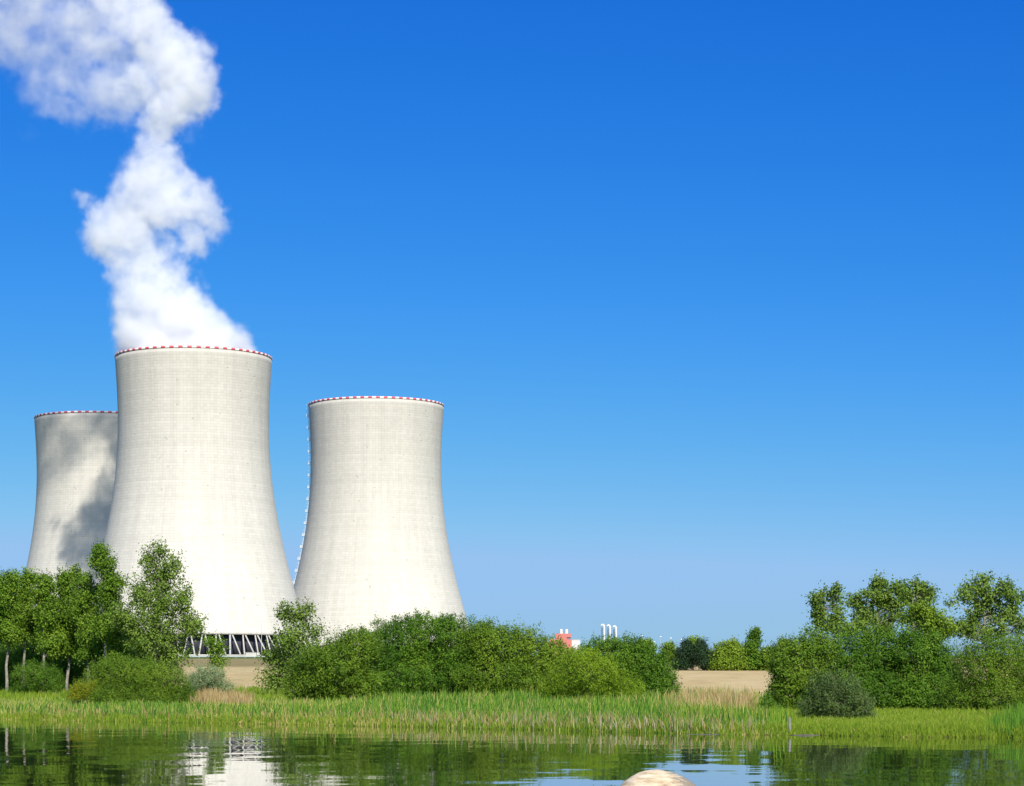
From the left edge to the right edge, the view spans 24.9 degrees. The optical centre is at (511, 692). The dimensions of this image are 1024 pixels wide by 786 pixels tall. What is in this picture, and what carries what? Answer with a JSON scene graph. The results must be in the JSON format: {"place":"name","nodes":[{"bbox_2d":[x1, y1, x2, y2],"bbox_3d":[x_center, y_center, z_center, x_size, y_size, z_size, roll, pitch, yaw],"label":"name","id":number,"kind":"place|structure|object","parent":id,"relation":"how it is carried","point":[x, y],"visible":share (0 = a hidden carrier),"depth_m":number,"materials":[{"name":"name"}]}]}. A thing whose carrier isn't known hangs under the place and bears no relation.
{"place":"outdoors","nodes":[
{"label":"outdoors","id":0,"kind":"place"},
{"bbox_2d":[178,685,260,705],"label":"dry grass","id":1,"kind":"structure","parent":0,"point":[216,695],"depth_m":253.34,"materials":[{"name":"plant"}]},
{"bbox_2d":[0,719,1023,785],"bbox_3d":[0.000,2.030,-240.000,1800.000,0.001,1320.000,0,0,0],"label":"water","id":2,"kind":"structure","parent":0,"point":[66,753],"depth_m":72.81,"materials":[{"name":"green liquid"}]},
{"bbox_2d":[620,769,695,785],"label":"boulder","id":3,"kind":"object","parent":2,"relation":"in","point":[656,777],"visible":1,"depth_m":41.59,"materials":[{"name":"stone"}]},
{"bbox_2d":[0,0,1023,655],"label":"sky","id":4,"kind":"structure","parent":0,"point":[713,310],"materials":[{"name":"blue"}]},
{"bbox_2d":[10,656,1023,737],"bbox_3d":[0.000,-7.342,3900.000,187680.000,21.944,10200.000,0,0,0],"label":"ground","id":5,"kind":"structure","parent":0,"point":[239,669],"depth_m":479.01,"materials":[{"name":"beige soil"}]},
{"bbox_2d":[0,567,31,690],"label":"birch tree","id":6,"kind":"object","parent":5,"relation":"on","point":[12,619],"visible":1,"depth_m":366.62,"materials":[{"name":"green plant"}]},
{"bbox_2d":[0,608,41,662],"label":"alder tree","id":7,"kind":"object","parent":5,"relation":"on","point":[18,644],"visible":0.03,"depth_m":394.21,"materials":[{"name":"green plant"}]},
{"bbox_2d":[9,565,40,686],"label":"birch tree","id":8,"kind":"object","parent":5,"relation":"on","point":[28,628],"visible":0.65,"depth_m":371.49,"materials":[{"name":"green plant"}]},
{"bbox_2d":[5,658,66,695],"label":"round bush","id":9,"kind":"object","parent":5,"relation":"on","point":[44,679],"visible":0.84,"depth_m":356.01,"materials":[{"name":"green plant"}]},
{"bbox_2d":[0,641,77,690],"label":"undergrowth bush","id":10,"kind":"object","parent":5,"relation":"on","point":[15,657],"visible":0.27,"depth_m":380.08,"materials":[{"name":"green plant"}]},
{"bbox_2d":[26,568,73,666],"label":"birch tree","id":11,"kind":"object","parent":5,"relation":"on","point":[52,638],"visible":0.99,"depth_m":364.64,"materials":[{"name":"green plant"}]},
{"bbox_2d":[3,411,117,651],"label":"cooling tower","id":12,"kind":"structure","parent":5,"relation":"on","point":[76,455],"depth_m":1418.61,"materials":[{"name":"concrete"}]},
{"bbox_2d":[53,563,85,690],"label":"birch tree","id":13,"kind":"object","parent":5,"relation":"on","point":[63,581],"visible":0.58,"depth_m":369.37,"materials":[{"name":"green plant"}]},
{"bbox_2d":[65,677,97,703],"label":"goldenrod plant","id":14,"kind":"object","parent":5,"relation":"on","point":[84,693],"visible":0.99,"depth_m":242.81,"materials":[{"name":"green plant"}]},
{"bbox_2d":[68,568,108,682],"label":"birch tree","id":15,"kind":"object","parent":5,"relation":"on","point":[84,611],"visible":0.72,"depth_m":361.40,"materials":[{"name":"green plant"}]},
{"bbox_2d":[50,655,150,689],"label":"undergrowth bush","id":16,"kind":"object","parent":5,"relation":"on","point":[78,670],"visible":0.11,"depth_m":379.16,"materials":[{"name":"green plant"}]},
{"bbox_2d":[84,537,135,671],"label":"birch tree","id":17,"kind":"object","parent":5,"relation":"on","point":[112,583],"visible":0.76,"depth_m":355.80,"materials":[{"name":"green plant"}]},
{"bbox_2d":[63,653,197,704],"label":"willow bush","id":18,"kind":"object","parent":5,"relation":"on","point":[110,680],"visible":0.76,"depth_m":253.27,"materials":[{"name":"green plant"}]},
{"bbox_2d":[122,629,148,672],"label":"alder tree","id":19,"kind":"object","parent":5,"relation":"on","point":[135,648],"visible":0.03,"depth_m":396.20,"materials":[{"name":"green plant"}]},
{"bbox_2d":[104,535,208,684],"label":"poplar tree","id":20,"kind":"object","parent":5,"relation":"on","point":[190,623],"visible":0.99,"depth_m":351.40,"materials":[{"name":"green plant"}]},
{"bbox_2d":[0,682,325,701],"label":"meadow grass","id":21,"kind":"structure","parent":5,"relation":"on","point":[5,695],"depth_m":328.44,"materials":[{"name":"green plant"}]},
{"bbox_2d":[93,345,311,655],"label":"cooling tower","id":22,"kind":"structure","parent":5,"relation":"on","point":[193,477],"depth_m":1184.32,"materials":[{"name":"concrete"}]},
{"bbox_2d":[182,662,236,693],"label":"silver willow bush","id":23,"kind":"object","parent":5,"relation":"on","point":[205,676],"visible":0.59,"depth_m":333.96,"materials":[{"name":"green plant"}]},
{"bbox_2d":[199,629,231,682],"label":"sapling","id":24,"kind":"object","parent":5,"relation":"on","point":[216,652],"visible":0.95,"depth_m":375.28,"materials":[{"name":"green plant"}]},
{"bbox_2d":[178,656,308,657],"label":"guard rail","id":25,"kind":"object","parent":5,"relation":"on","point":[229,656],"visible":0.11,"depth_m":1009.95,"materials":[{"name":"metal"}]},
{"bbox_2d":[245,652,259,655],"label":"wall","id":26,"kind":"structure","parent":5,"relation":"on","point":[252,653],"depth_m":1074.40,"materials":[{"name":"concrete"}]},
{"bbox_2d":[250,596,334,692],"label":"poplar tree","id":27,"kind":"object","parent":5,"relation":"on","point":[289,640],"visible":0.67,"depth_m":335.81,"materials":[{"name":"green plant"}]},
{"bbox_2d":[281,623,389,701],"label":"thicket bush","id":28,"kind":"object","parent":5,"relation":"on","point":[319,678],"visible":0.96,"depth_m":283.25,"materials":[{"name":"green plant"}]},
{"bbox_2d":[12,704,735,733],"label":"dry blades","id":29,"kind":"object","parent":5,"relation":"on","point":[396,715],"visible":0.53,"depth_m":138.34,"materials":[{"name":"plant"}]},
{"bbox_2d":[293,396,467,648],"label":"cooling tower","id":30,"kind":"structure","parent":5,"relation":"on","point":[375,539],"depth_m":1368.31,"materials":[{"name":"concrete"}]},
{"bbox_2d":[0,685,799,734],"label":"reeds","id":31,"kind":"object","parent":5,"relation":"on","point":[444,698],"visible":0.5,"depth_m":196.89,"materials":[{"name":"green plant"}]},
{"bbox_2d":[344,607,492,696],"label":"thicket bush","id":32,"kind":"object","parent":5,"relation":"on","point":[425,661],"visible":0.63,"depth_m":325.09,"materials":[{"name":"green plant"}]},
{"bbox_2d":[0,710,1023,737],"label":"shore grass","id":33,"kind":"structure","parent":5,"relation":"on","point":[948,726],"depth_m":119.59,"materials":[{"name":"green plant"}]},
{"bbox_2d":[446,614,583,695],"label":"thicket bush","id":34,"kind":"object","parent":5,"relation":"on","point":[521,666],"visible":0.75,"depth_m":322.78,"materials":[{"name":"green plant"}]},
{"bbox_2d":[549,629,571,649],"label":"red building","id":35,"kind":"structure","parent":5,"relation":"on","point":[566,636],"depth_m":1500.00,"materials":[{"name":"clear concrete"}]},
{"bbox_2d":[361,704,764,734],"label":"dry reeds","id":36,"kind":"object","parent":5,"relation":"on","point":[616,726],"visible":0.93,"depth_m":120.71,"materials":[{"name":"green plant"}]},
{"bbox_2d":[572,639,579,648],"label":"white building","id":37,"kind":"structure","parent":5,"relation":"on","point":[576,642],"depth_m":1514.00,"materials":[{"name":"concrete"}]},
{"bbox_2d":[535,643,646,699],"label":"thicket bush","id":38,"kind":"object","parent":5,"relation":"on","point":[615,683],"visible":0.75,"depth_m":244.41,"materials":[{"name":"green plant"}]},
{"bbox_2d":[601,624,604,639],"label":"ventilation stack","id":39,"kind":"object","parent":5,"relation":"on","point":[603,629],"visible":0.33,"depth_m":1499.44,"materials":[{"name":"white paint"}]},
{"bbox_2d":[607,625,610,638],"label":"ventilation stack","id":40,"kind":"object","parent":5,"relation":"on","point":[609,628],"visible":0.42,"depth_m":1499.45,"materials":[{"name":"white paint"}]},
{"bbox_2d":[613,625,616,636],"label":"ventilation stack","id":41,"kind":"object","parent":5,"relation":"on","point":[614,631],"visible":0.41,"depth_m":1499.45,"materials":[{"name":"white paint"}]},
{"bbox_2d":[577,630,684,699],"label":"thicket bush","id":42,"kind":"object","parent":5,"relation":"on","point":[640,658],"visible":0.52,"depth_m":270.85,"materials":[{"name":"green plant"}]},
{"bbox_2d":[639,636,659,671],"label":"tree","id":43,"kind":"object","parent":5,"relation":"on","point":[649,641],"visible":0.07,"depth_m":429.86,"materials":[{"name":"green plant"}]},
{"bbox_2d":[656,640,678,668],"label":"tree","id":44,"kind":"object","parent":5,"relation":"on","point":[670,650],"visible":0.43,"depth_m":558.87,"materials":[{"name":"green plant"}]},
{"bbox_2d":[670,637,695,669],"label":"pine tree","id":45,"kind":"object","parent":5,"relation":"on","point":[685,651],"visible":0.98,"depth_m":546.67,"materials":[{"name":"green plant"}]},
{"bbox_2d":[683,635,702,669],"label":"tree","id":46,"kind":"object","parent":5,"relation":"on","point":[693,638],"visible":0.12,"depth_m":555.31,"materials":[{"name":"green plant"}]},
{"bbox_2d":[691,636,716,670],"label":"pine tree","id":47,"kind":"object","parent":5,"relation":"on","point":[701,654],"visible":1,"depth_m":544.55,"materials":[{"name":"green plant"}]},
{"bbox_2d":[685,734,722,734],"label":"mud bank","id":48,"kind":"structure","parent":5,"relation":"on","point":[702,734],"depth_m":112.58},
{"bbox_2d":[703,635,750,670],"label":"field tree","id":49,"kind":"object","parent":5,"relation":"on","point":[729,655],"visible":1,"depth_m":543.50,"materials":[{"name":"green plant"}]},
{"bbox_2d":[741,625,765,670],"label":"tree","id":50,"kind":"object","parent":5,"relation":"on","point":[753,644],"visible":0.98,"depth_m":545.42,"materials":[{"name":"green plant"}]},
{"bbox_2d":[757,692,783,709],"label":"weed plant","id":51,"kind":"object","parent":5,"relation":"on","point":[768,701],"visible":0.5,"depth_m":197.77,"materials":[{"name":"green plant"}]},
{"bbox_2d":[754,633,797,670],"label":"field tree","id":52,"kind":"object","parent":5,"relation":"on","point":[764,651],"visible":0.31,"depth_m":544.14,"materials":[{"name":"green plant"}]},
{"bbox_2d":[759,622,844,710],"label":"bank bush","id":53,"kind":"object","parent":5,"relation":"on","point":[784,665],"visible":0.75,"depth_m":210.85,"materials":[{"name":"green plant"}]},
{"bbox_2d":[792,734,818,735],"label":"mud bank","id":54,"kind":"structure","parent":5,"relation":"on","point":[805,735],"depth_m":110.03,"materials":[{"name":"grey soil"}]},
{"bbox_2d":[801,580,861,641],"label":"poplar tree","id":55,"kind":"object","parent":5,"relation":"on","point":[817,613],"visible":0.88,"depth_m":279.30,"materials":[{"name":"green plant"}]},
{"bbox_2d":[794,662,881,720],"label":"bank bush","id":56,"kind":"object","parent":5,"relation":"on","point":[818,705],"visible":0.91,"depth_m":149.37,"materials":[{"name":"green plant"}]},
{"bbox_2d":[838,569,909,642],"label":"poplar tree","id":57,"kind":"object","parent":5,"relation":"on","point":[882,590],"visible":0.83,"depth_m":289.37,"materials":[{"name":"green plant"}]},
{"bbox_2d":[823,617,966,709],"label":"bank bush","id":58,"kind":"object","parent":5,"relation":"on","point":[888,681],"visible":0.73,"depth_m":216.40,"materials":[{"name":"green plant"}]},
{"bbox_2d":[769,705,1023,737],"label":"bank grass","id":59,"kind":"structure","parent":5,"relation":"on","point":[964,716],"depth_m":137.59,"materials":[{"name":"green plant"}]},
{"bbox_2d":[893,574,941,691],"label":"poplar tree","id":60,"kind":"object","parent":5,"relation":"on","point":[920,590],"visible":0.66,"depth_m":279.59,"materials":[{"name":"green plant"}]},
{"bbox_2d":[900,595,962,674],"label":"lime tree","id":61,"kind":"object","parent":5,"relation":"on","point":[923,614],"visible":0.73,"depth_m":251.29,"materials":[{"name":"green plant"}]},
{"bbox_2d":[931,628,1023,712],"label":"bank bush","id":62,"kind":"object","parent":5,"relation":"on","point":[994,684],"visible":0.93,"depth_m":203.69,"materials":[{"name":"green plant"}]},
{"bbox_2d":[943,568,1023,678],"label":"poplar tree","id":63,"kind":"object","parent":5,"relation":"on","point":[984,609],"visible":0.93,"depth_m":271.68,"materials":[{"name":"green plant"}]},
{"bbox_2d":[982,699,1023,737],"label":"corner reeds","id":64,"kind":"object","parent":5,"relation":"on","point":[1013,718],"visible":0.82,"depth_m":108.09,"materials":[{"name":"green plant"}]},
{"bbox_2d":[655,684,760,710],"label":"straw grass","id":65,"kind":"structure","parent":0,"point":[745,699],"depth_m":211.10,"materials":[{"name":"beige plant"}]},
{"bbox_2d":[662,700,784,721],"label":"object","id":66,"kind":"structure","parent":0,"point":[740,714],"depth_m":147.78,"materials":[{"name":"green plant"}]}
]}

